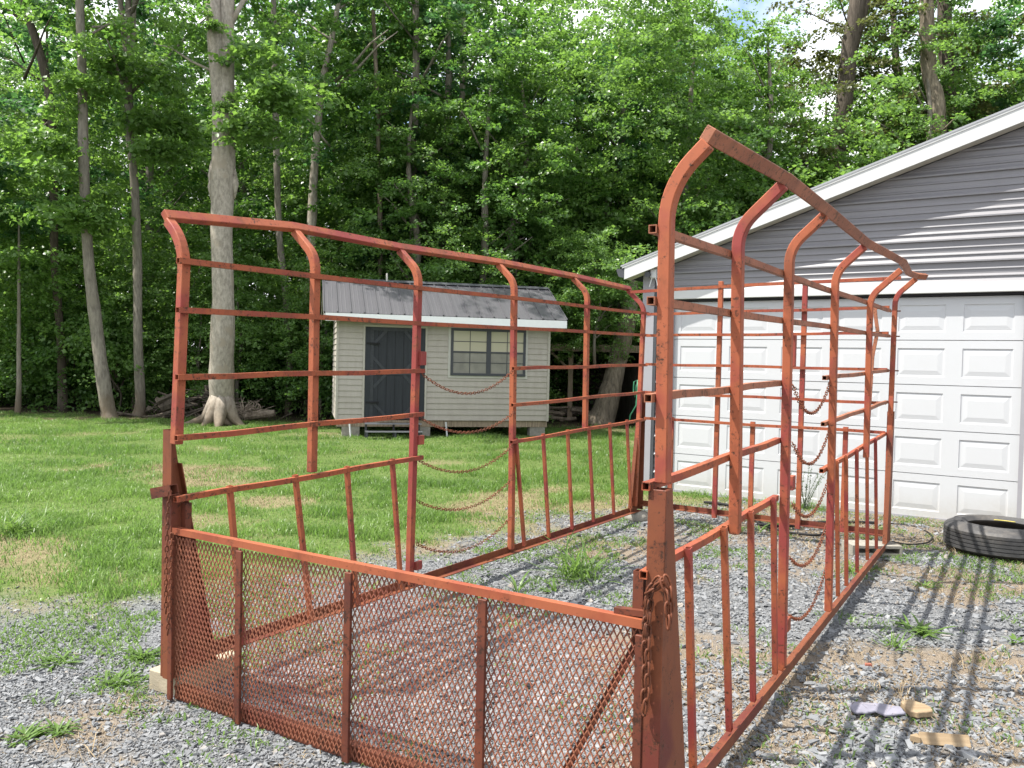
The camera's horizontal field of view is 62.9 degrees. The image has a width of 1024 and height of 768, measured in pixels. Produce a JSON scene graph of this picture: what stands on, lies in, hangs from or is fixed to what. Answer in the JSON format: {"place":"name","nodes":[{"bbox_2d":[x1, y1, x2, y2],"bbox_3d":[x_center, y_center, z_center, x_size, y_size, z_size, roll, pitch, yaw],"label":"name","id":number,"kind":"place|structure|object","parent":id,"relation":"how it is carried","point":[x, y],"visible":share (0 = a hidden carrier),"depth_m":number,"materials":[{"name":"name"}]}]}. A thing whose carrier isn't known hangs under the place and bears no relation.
{"place":"outdoors","nodes":[
{"label":"outdoors","id":0,"kind":"place"},
{"bbox_2d":[0,410,860,622],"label":"lawn grass","id":1,"kind":"structure","parent":0,"point":[112,554],"depth_m":10.20,"materials":[{"name":"plant"}]},
{"bbox_2d":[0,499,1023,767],"bbox_3d":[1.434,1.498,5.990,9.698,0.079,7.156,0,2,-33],"label":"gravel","id":2,"kind":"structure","parent":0,"point":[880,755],"depth_m":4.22,"materials":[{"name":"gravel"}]},
{"bbox_2d":[849,702,905,716],"bbox_3d":[1.732,1.546,3.974,0.248,0.014,0.136,1,2,6],"label":"board scrap","id":3,"kind":"object","parent":2,"relation":"on","point":[885,710],"visible":1,"depth_m":3.96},
{"bbox_2d":[910,732,970,747],"bbox_3d":[1.867,1.548,3.651,0.248,0.043,0.047,1,2,7],"label":"split stick","id":4,"kind":"object","parent":2,"relation":"on","point":[941,739],"visible":1,"depth_m":3.64,"materials":[{"name":"brown wood"}]},
{"bbox_2d":[0,371,1023,767],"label":"ground","id":5,"kind":"structure","parent":0,"point":[930,661],"depth_m":5.88,"materials":[{"name":"gravel"}]},
{"bbox_2d":[1,719,64,746],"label":"weed","id":6,"kind":"object","parent":5,"relation":"on","point":[32,729],"visible":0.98,"depth_m":3.55,"materials":[{"name":"green plant"}]},
{"bbox_2d":[0,499,69,537],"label":"grass clump","id":7,"kind":"object","parent":5,"relation":"on","point":[17,522],"visible":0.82,"depth_m":7.46,"materials":[{"name":"green plant"}]},
{"bbox_2d":[0,39,78,295],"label":"tree","id":8,"kind":"object","parent":5,"relation":"on","point":[11,57],"visible":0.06,"depth_m":34.01,"materials":[{"name":"green plant"}]},
{"bbox_2d":[0,327,96,406],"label":"shrub","id":9,"kind":"object","parent":5,"relation":"on","point":[28,400],"visible":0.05,"depth_m":24.25,"materials":[{"name":"green plant"}]},
{"bbox_2d":[0,69,109,329],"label":"tree","id":10,"kind":"object","parent":5,"relation":"on","point":[3,87],"visible":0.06,"depth_m":28.26,"materials":[{"name":"green plant"}]},
{"bbox_2d":[25,648,84,672],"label":"weed","id":11,"kind":"object","parent":5,"relation":"on","point":[63,658],"visible":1,"depth_m":4.38,"materials":[{"name":"green plant"}]},
{"bbox_2d":[0,147,112,381],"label":"tree","id":12,"kind":"object","parent":5,"relation":"on","point":[30,239],"visible":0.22,"depth_m":23.34,"materials":[{"name":"green plant"}]},
{"bbox_2d":[32,716,84,739],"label":"weed","id":13,"kind":"object","parent":5,"relation":"on","point":[58,730],"visible":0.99,"depth_m":3.60,"materials":[{"name":"green plant"}]},
{"bbox_2d":[0,103,134,413],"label":"sapling","id":14,"kind":"object","parent":5,"relation":"on","point":[10,254],"visible":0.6,"depth_m":21.98,"materials":[{"name":"green plant"}]},
{"bbox_2d":[0,219,142,404],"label":"tree","id":15,"kind":"object","parent":5,"relation":"on","point":[25,285],"visible":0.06,"depth_m":25.45,"materials":[{"name":"green plant"}]},
{"bbox_2d":[0,0,156,398],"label":"tree","id":16,"kind":"object","parent":5,"relation":"on","point":[34,75],"visible":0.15,"depth_m":28.66,"materials":[{"name":"green plant"}]},
{"bbox_2d":[0,0,168,288],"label":"tree","id":17,"kind":"object","parent":5,"relation":"on","point":[26,56],"visible":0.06,"depth_m":34.04,"materials":[{"name":"green plant"}]},
{"bbox_2d":[0,285,170,411],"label":"shrub","id":18,"kind":"object","parent":5,"relation":"on","point":[44,355],"visible":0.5,"depth_m":22.66,"materials":[{"name":"green plant"}]},
{"bbox_2d":[0,265,173,406],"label":"shrub","id":19,"kind":"object","parent":5,"relation":"on","point":[34,380],"visible":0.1,"depth_m":23.68,"materials":[{"name":"green plant"}]},
{"bbox_2d":[0,0,211,420],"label":"tree","id":20,"kind":"object","parent":5,"relation":"on","point":[82,213],"visible":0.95,"depth_m":19.91,"materials":[{"name":"green plant"}]},
{"bbox_2d":[0,0,211,416],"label":"tree","id":21,"kind":"object","parent":5,"relation":"on","point":[169,128],"visible":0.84,"depth_m":21.20,"materials":[{"name":"green plant"}]},
{"bbox_2d":[0,0,211,411],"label":"tree","id":22,"kind":"object","parent":5,"relation":"on","point":[35,45],"visible":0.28,"depth_m":23.07,"materials":[{"name":"green plant"}]},
{"bbox_2d":[7,228,204,407],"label":"tree","id":23,"kind":"object","parent":5,"relation":"on","point":[148,246],"visible":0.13,"depth_m":25.37,"materials":[{"name":"green plant"}]},
{"bbox_2d":[91,667,148,691],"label":"weed","id":24,"kind":"object","parent":5,"relation":"on","point":[119,674],"visible":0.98,"depth_m":4.16,"materials":[{"name":"green plant"}]},
{"bbox_2d":[38,286,208,412],"bbox_3d":[-10.836,-0.786,23.319,4.664,3.667,4.551,2,2,37],"label":"shrub","id":25,"kind":"object","parent":5,"relation":"on","point":[74,338],"visible":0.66,"depth_m":22.33,"materials":[{"name":"green plant"}]},
{"bbox_2d":[63,248,197,410],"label":"tree","id":26,"kind":"object","parent":5,"relation":"on","point":[113,278],"visible":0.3,"depth_m":23.00,"materials":[{"name":"green plant"}]},
{"bbox_2d":[58,5,210,339],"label":"tree","id":27,"kind":"object","parent":5,"relation":"on","point":[144,171],"visible":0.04,"depth_m":33.24,"materials":[{"name":"green plant"}]},
{"bbox_2d":[8,0,302,338],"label":"tree","id":28,"kind":"object","parent":5,"relation":"on","point":[197,172],"visible":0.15,"depth_m":29.36,"materials":[{"name":"green plant"}]},
{"bbox_2d":[112,290,252,413],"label":"tree","id":29,"kind":"object","parent":5,"relation":"on","point":[197,369],"visible":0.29,"depth_m":22.58,"materials":[{"name":"green plant"}]},
{"bbox_2d":[94,194,285,409],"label":"tree","id":30,"kind":"object","parent":5,"relation":"on","point":[171,265],"visible":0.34,"depth_m":23.18,"materials":[{"name":"green plant"}]},
{"bbox_2d":[149,650,233,694],"bbox_3d":[-1.586,1.438,4.202,0.200,0.103,0.400,2,2,28],"label":"wood block","id":31,"kind":"object","parent":5,"relation":"on","point":[156,679],"depth_m":4.07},
{"bbox_2d":[100,384,292,419],"bbox_3d":[-8.071,0.519,21.648,5.114,1.004,1.912,1,2,0],"label":"brush pile","id":32,"kind":"object","parent":5,"relation":"on","point":[188,405],"visible":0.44,"depth_m":21.35,"materials":[{"name":"brown plant"}]},
{"bbox_2d":[107,147,308,364],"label":"tree","id":33,"kind":"object","parent":5,"relation":"on","point":[249,191],"visible":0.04,"depth_m":36.24,"materials":[{"name":"green plant"}]},
{"bbox_2d":[136,27,317,336],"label":"tree","id":34,"kind":"object","parent":5,"relation":"on","point":[252,166],"visible":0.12,"depth_m":28.14,"materials":[{"name":"green plant"}]},
{"bbox_2d":[101,0,360,426],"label":"tree","id":35,"kind":"object","parent":5,"relation":"on","point":[274,90],"visible":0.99,"depth_m":19.23,"materials":[{"name":"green plant"}]},
{"bbox_2d":[159,249,332,410],"bbox_3d":[-6.985,-1.384,22.752,4.853,4.648,4.420,1,2,-4],"label":"shrub","id":36,"kind":"object","parent":5,"relation":"on","point":[251,297],"visible":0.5,"depth_m":22.61,"materials":[{"name":"green plant"}]},
{"bbox_2d":[122,13,369,360],"bbox_3d":[-10.745,-7.283,33.681,9.076,15.826,7.979,2,2,36],"label":"tree","id":37,"kind":"object","parent":5,"relation":"on","point":[244,189],"visible":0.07,"depth_m":32.87,"materials":[{"name":"green plant"}]},
{"bbox_2d":[159,0,379,330],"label":"tree","id":38,"kind":"object","parent":5,"relation":"on","point":[298,61],"visible":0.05,"depth_m":34.51,"materials":[{"name":"green plant"}]},
{"bbox_2d":[234,335,323,412],"bbox_3d":[-7.092,-0.469,24.913,4.130,3.014,3.538,3,2,39],"label":"shrub","id":39,"kind":"object","parent":5,"relation":"on","point":[265,387],"visible":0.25,"depth_m":24.11,"materials":[{"name":"green plant"}]},
{"bbox_2d":[234,277,332,414],"bbox_3d":[-5.879,-0.991,23.801,4.818,4.387,5.624,1,2,2],"label":"shrub","id":40,"kind":"object","parent":5,"relation":"on","point":[249,370],"visible":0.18,"depth_m":22.68,"materials":[{"name":"green plant"}]},
{"bbox_2d":[142,0,434,414],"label":"tree","id":41,"kind":"object","parent":5,"relation":"on","point":[276,158],"visible":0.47,"depth_m":23.86,"materials":[{"name":"green plant"}]},
{"bbox_2d":[241,235,363,418],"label":"tree","id":42,"kind":"object","parent":5,"relation":"on","point":[280,336],"visible":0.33,"depth_m":22.36,"materials":[{"name":"green plant"}]},
{"bbox_2d":[199,145,421,408],"bbox_3d":[-5.586,-3.229,26.074,7.348,8.291,6.933,1,2,-27],"label":"tree","id":43,"kind":"object","parent":5,"relation":"on","point":[293,199],"visible":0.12,"depth_m":25.14,"materials":[{"name":"green plant"}]},
{"bbox_2d":[264,307,397,419],"bbox_3d":[-4.460,-0.783,22.915,4.315,4.027,5.037,3,2,45],"label":"shrub","id":44,"kind":"object","parent":5,"relation":"on","point":[293,392],"visible":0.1,"depth_m":21.81,"materials":[{"name":"green plant"}]},
{"bbox_2d":[239,60,438,292],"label":"tree","id":45,"kind":"object","parent":5,"relation":"on","point":[270,234],"visible":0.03,"depth_m":29.99,"materials":[{"name":"green plant"}]},
{"bbox_2d":[283,270,400,381],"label":"tree","id":46,"kind":"object","parent":5,"relation":"on","point":[363,274],"visible":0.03,"depth_m":21.93,"materials":[{"name":"green plant"}]},
{"bbox_2d":[245,175,470,331],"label":"tree","id":47,"kind":"object","parent":5,"relation":"on","point":[357,200],"visible":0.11,"depth_m":25.20,"materials":[{"name":"green plant"}]},
{"bbox_2d":[235,0,488,413],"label":"tree","id":48,"kind":"object","parent":5,"relation":"on","point":[330,45],"visible":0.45,"depth_m":23.84,"materials":[{"name":"green plant"}]},
{"bbox_2d":[371,9,441,279],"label":"tree","id":49,"kind":"object","parent":5,"relation":"on","point":[378,148],"visible":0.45,"depth_m":24.09,"materials":[{"name":"brown plant"}]},
{"bbox_2d":[247,0,573,276],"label":"tree","id":50,"kind":"object","parent":5,"relation":"on","point":[428,16],"visible":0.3,"depth_m":24.38,"materials":[{"name":"green plant"}]},
{"bbox_2d":[281,0,558,273],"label":"tree","id":51,"kind":"object","parent":5,"relation":"on","point":[476,21],"visible":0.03,"depth_m":29.42,"materials":[{"name":"green plant"}]},
{"bbox_2d":[326,59,522,281],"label":"tree","id":52,"kind":"object","parent":5,"relation":"on","point":[439,192],"visible":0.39,"depth_m":23.02,"materials":[{"name":"green plant"}]},
{"bbox_2d":[320,273,567,436],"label":"garden shed","id":53,"kind":"structure","parent":5,"relation":"on","point":[467,360],"depth_m":17.92,"materials":[{"name":"plastic"}]},
{"bbox_2d":[364,327,425,418],"bbox_3d":[-2.469,-0.223,17.638,1.254,1.933,0.080,1,2,-14],"label":"door","id":54,"kind":"structure","parent":53,"relation":"in","point":[386,348],"depth_m":17.62,"materials":[{"name":"paint"}]},
{"bbox_2d":[448,327,527,378],"bbox_3d":[-0.509,-0.678,18.082,1.753,1.114,0.046,1,2,-14],"label":"window","id":55,"kind":"structure","parent":53,"relation":"in","point":[472,352],"depth_m":18.05,"materials":[{"name":"glass"}]},
{"bbox_2d":[344,127,545,281],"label":"tree","id":56,"kind":"object","parent":5,"relation":"on","point":[401,202],"visible":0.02,"depth_m":25.36,"materials":[{"name":"green plant"}]},
{"bbox_2d":[289,0,608,326],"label":"tree","id":57,"kind":"object","parent":5,"relation":"on","point":[515,11],"visible":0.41,"depth_m":23.57,"materials":[{"name":"green plant"}]},
{"bbox_2d":[396,223,551,339],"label":"tree","id":58,"kind":"object","parent":5,"relation":"on","point":[444,277],"visible":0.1,"depth_m":21.68,"materials":[{"name":"green plant"}]},
{"bbox_2d":[335,0,619,276],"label":"tree","id":59,"kind":"object","parent":5,"relation":"on","point":[474,60],"visible":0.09,"depth_m":26.77,"materials":[{"name":"green plant"}]},
{"bbox_2d":[343,18,615,355],"bbox_3d":[-0.861,-4.312,22.822,7.027,10.794,5.864,2,2,13],"label":"tree","id":60,"kind":"object","parent":5,"relation":"on","point":[488,190],"visible":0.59,"depth_m":22.36,"materials":[{"name":"green plant"}]},
{"bbox_2d":[387,32,626,387],"bbox_3d":[0.028,-4.286,24.247,6.302,10.733,5.540,2,2,22],"label":"tree","id":61,"kind":"object","parent":5,"relation":"on","point":[517,148],"visible":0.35,"depth_m":23.53,"materials":[{"name":"green plant"}]},
{"bbox_2d":[0,494,1023,767],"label":"weeds","id":62,"kind":"object","parent":5,"relation":"on","point":[258,728],"visible":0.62,"depth_m":5.05,"materials":[{"name":"green plant"}]},
{"bbox_2d":[407,121,633,390],"bbox_3d":[0.216,-3.386,26.288,7.838,8.870,8.307,1,2,-4],"label":"tree","id":63,"kind":"object","parent":5,"relation":"on","point":[567,229],"visible":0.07,"depth_m":24.66,"materials":[{"name":"green plant"}]},
{"bbox_2d":[422,184,621,415],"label":"tree","id":64,"kind":"object","parent":5,"relation":"on","point":[532,250],"visible":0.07,"depth_m":24.87,"materials":[{"name":"green plant"}]},
{"bbox_2d":[434,5,643,335],"bbox_3d":[0.287,-6.003,28.629,6.722,13.946,8.056,0,2,-31],"label":"tree","id":65,"kind":"object","parent":5,"relation":"on","point":[561,17],"visible":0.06,"depth_m":27.09,"materials":[{"name":"green plant"}]},
{"bbox_2d":[160,125,927,767],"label":"steel rack","id":66,"kind":"object","parent":5,"relation":"on","point":[662,733],"visible":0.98,"depth_m":4.19,"materials":[{"name":"metal"}]},
{"bbox_2d":[150,484,178,498],"bbox_3d":[-1.624,0.501,3.909,0.128,0.075,0.050,2,2,21],"label":"tube stub","id":67,"kind":"object","parent":66,"relation":"attached to","point":[158,492],"visible":1,"depth_m":3.89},
{"bbox_2d":[164,490,173,635],"bbox_3d":[-1.593,0.830,3.882,0.053,0.686,0.018,2,2,31],"label":"post chain","id":68,"kind":"object","parent":67,"relation":"hanging from","point":[170,567],"visible":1,"depth_m":3.88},
{"bbox_2d":[167,502,645,767],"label":"gate","id":69,"kind":"structure","parent":66,"relation":"attached to","point":[345,748],"depth_m":3.29,"materials":[{"name":"metal"}]},
{"bbox_2d":[640,574,673,716],"bbox_3d":[0.454,0.827,2.636,0.106,0.473,0.034,2,2,36],"label":"post chain","id":70,"kind":"object","parent":66,"relation":"hanging from","point":[646,626],"visible":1,"depth_m":2.65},
{"bbox_2d":[549,406,590,421],"bbox_3d":[1.324,0.820,23.267,2.098,0.456,0.594,1,2,-7],"label":"wood pile","id":71,"kind":"object","parent":5,"relation":"on","point":[558,413],"visible":0.48,"depth_m":23.12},
{"bbox_2d":[549,293,600,416],"bbox_3d":[0.342,-0.901,26.581,5.206,4.330,6.077,1,2,1],"label":"shrub","id":72,"kind":"object","parent":5,"relation":"on","point":[592,391],"visible":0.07,"depth_m":25.00,"materials":[{"name":"green plant"}]},
{"bbox_2d":[549,324,607,415],"bbox_3d":[0.985,-0.475,26.209,4.194,3.375,4.298,2,2,24],"label":"shrub","id":73,"kind":"object","parent":5,"relation":"on","point":[579,353],"visible":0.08,"depth_m":26.01,"materials":[{"name":"green plant"}]},
{"bbox_2d":[517,529,640,586],"bbox_3d":[0.505,1.321,6.247,0.845,0.307,1.042,0,2,-34],"label":"grass clump","id":74,"kind":"object","parent":5,"relation":"on","point":[575,564],"visible":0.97,"depth_m":6.34,"materials":[{"name":"green plant"}]},
{"bbox_2d":[514,159,653,402],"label":"tree","id":75,"kind":"object","parent":5,"relation":"on","point":[599,218],"visible":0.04,"depth_m":27.01,"materials":[{"name":"green plant"}]},
{"bbox_2d":[502,0,665,392],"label":"tree","id":76,"kind":"object","parent":5,"relation":"on","point":[593,6],"visible":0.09,"depth_m":33.84,"materials":[{"name":"green plant"}]},
{"bbox_2d":[539,230,642,364],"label":"tree","id":77,"kind":"object","parent":5,"relation":"on","point":[598,322],"visible":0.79,"depth_m":21.56,"materials":[{"name":"green plant"}]},
{"bbox_2d":[550,344,639,421],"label":"pole shed","id":78,"kind":"structure","parent":5,"relation":"on","point":[569,388],"depth_m":23.16,"materials":[{"name":"brown wood"}]},
{"bbox_2d":[482,0,756,424],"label":"tree","id":79,"kind":"object","parent":5,"relation":"on","point":[603,410],"visible":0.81,"depth_m":22.20,"materials":[{"name":"green plant"}]},
{"bbox_2d":[520,0,718,372],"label":"tree","id":80,"kind":"object","parent":5,"relation":"on","point":[604,2],"visible":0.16,"depth_m":26.97,"materials":[{"name":"green plant"}]},
{"bbox_2d":[508,1,744,324],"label":"tree","id":81,"kind":"object","parent":5,"relation":"on","point":[634,143],"visible":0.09,"depth_m":26.59,"materials":[{"name":"green plant"}]},
{"bbox_2d":[616,367,638,423],"bbox_3d":[3.479,0.271,22.767,0.020,1.650,4.578,1,2,-11],"label":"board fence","id":82,"kind":"object","parent":5,"relation":"on","point":[627,404],"visible":0.12,"depth_m":23.66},
{"bbox_2d":[571,8,766,364],"bbox_3d":[5.496,-6.338,31.056,7.826,14.773,6.880,1,2,-15],"label":"tree","id":83,"kind":"object","parent":5,"relation":"on","point":[692,42],"visible":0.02,"depth_m":29.86,"materials":[{"name":"green plant"}]},
{"bbox_2d":[568,0,802,337],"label":"tree","id":84,"kind":"object","parent":5,"relation":"on","point":[731,84],"visible":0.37,"depth_m":24.13,"materials":[{"name":"green plant"}]},
{"bbox_2d":[571,56,820,364],"bbox_3d":[5.783,-4.537,26.705,9.265,11.471,8.742,1,2,6],"label":"tree","id":85,"kind":"object","parent":5,"relation":"on","point":[632,194],"visible":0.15,"depth_m":24.95,"materials":[{"name":"green plant"}]},
{"bbox_2d":[596,158,846,343],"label":"tree","id":86,"kind":"object","parent":5,"relation":"on","point":[768,186],"visible":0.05,"depth_m":24.01,"materials":[{"name":"green plant"}]},
{"bbox_2d":[657,24,804,185],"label":"tree","id":87,"kind":"object","parent":5,"relation":"on","point":[736,50],"visible":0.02,"depth_m":35.37,"materials":[{"name":"green plant"}]},
{"bbox_2d":[652,12,812,179],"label":"tree","id":88,"kind":"object","parent":5,"relation":"on","point":[699,29],"visible":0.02,"depth_m":40.81,"materials":[{"name":"green plant"}]},
{"bbox_2d":[676,0,877,230],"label":"tree","id":89,"kind":"object","parent":5,"relation":"on","point":[779,38],"visible":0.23,"depth_m":24.66,"materials":[{"name":"green plant"}]},
{"bbox_2d":[699,70,914,201],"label":"tree","id":90,"kind":"object","parent":5,"relation":"on","point":[872,82],"visible":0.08,"depth_m":23.95,"materials":[{"name":"green plant"}]},
{"bbox_2d":[616,102,1023,519],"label":"garage","id":91,"kind":"structure","parent":5,"relation":"on","point":[944,212],"depth_m":9.30,"materials":[{"name":"plastic"}]},
{"bbox_2d":[672,295,1023,519],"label":"garage door","id":92,"kind":"structure","parent":91,"relation":"in","point":[958,380],"depth_m":9.36,"materials":[{"name":"metal"}]},
{"bbox_2d":[725,49,919,200],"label":"tree","id":93,"kind":"object","parent":5,"relation":"on","point":[810,102],"visible":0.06,"depth_m":30.42,"materials":[{"name":"green plant"}]},
{"bbox_2d":[725,0,941,180],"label":"tree","id":94,"kind":"object","parent":5,"relation":"on","point":[844,75],"visible":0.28,"depth_m":26.61,"materials":[{"name":"green plant"}]},
{"bbox_2d":[841,540,902,556],"bbox_3d":[3.203,1.462,7.455,0.440,0.092,0.240,1,2,-1],"label":"hollow block","id":95,"kind":"object","parent":5,"relation":"on","point":[892,548],"depth_m":7.38,"materials":[{"name":"concrete"}]},
{"bbox_2d":[795,0,1000,146],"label":"tree","id":96,"kind":"object","parent":5,"relation":"on","point":[845,3],"visible":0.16,"depth_m":28.89,"materials":[{"name":"green plant"}]},
{"bbox_2d":[808,0,1023,168],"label":"tree","id":97,"kind":"object","parent":5,"relation":"on","point":[928,62],"visible":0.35,"depth_m":25.74,"materials":[{"name":"green plant"}]},
{"bbox_2d":[901,699,932,717],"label":"wood block","id":98,"kind":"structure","parent":5,"relation":"on","point":[913,708],"depth_m":3.94,"materials":[{"name":"brown wood"}]},
{"bbox_2d":[832,0,1006,165],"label":"tree","id":99,"kind":"object","parent":5,"relation":"on","point":[916,82],"visible":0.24,"depth_m":25.18,"materials":[{"name":"green plant"}]},
{"bbox_2d":[887,613,956,639],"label":"grass clump","id":100,"kind":"object","parent":5,"relation":"on","point":[919,628],"visible":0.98,"depth_m":5.21,"materials":[{"name":"green plant"}]},
{"bbox_2d":[828,0,1023,162],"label":"tree","id":101,"kind":"object","parent":5,"relation":"on","point":[944,7],"visible":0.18,"depth_m":27.35,"materials":[{"name":"green plant"}]},
{"bbox_2d":[846,6,1023,158],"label":"tree","id":102,"kind":"object","parent":5,"relation":"on","point":[1015,64],"visible":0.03,"depth_m":28.64,"materials":[{"name":"green plant"}]},
{"bbox_2d":[856,67,1023,164],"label":"tree","id":103,"kind":"object","parent":5,"relation":"on","point":[1010,74],"depth_m":24.48,"materials":[{"name":"green plant"}]},
{"bbox_2d":[943,514,1023,560],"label":"truck tyre","id":104,"kind":"object","parent":5,"relation":"on","point":[996,536],"visible":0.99,"depth_m":7.40,"materials":[{"name":"rubber"}]},
{"bbox_2d":[962,0,1023,120],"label":"tree","id":105,"kind":"object","parent":5,"relation":"on","point":[1001,22],"visible":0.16,"depth_m":26.10,"materials":[{"name":"green plant"}]},
{"bbox_2d":[963,20,1023,103],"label":"tree","id":106,"kind":"object","parent":5,"relation":"on","point":[978,59],"visible":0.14,"depth_m":26.28,"materials":[{"name":"green plant"}]},
{"bbox_2d":[0,461,1023,767],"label":"dry grass","id":107,"kind":"structure","parent":0,"point":[900,689],"depth_m":5.40,"materials":[{"name":"plant"}]},
{"bbox_2d":[0,0,1023,358],"label":"sky","id":108,"kind":"structure","parent":0,"point":[805,24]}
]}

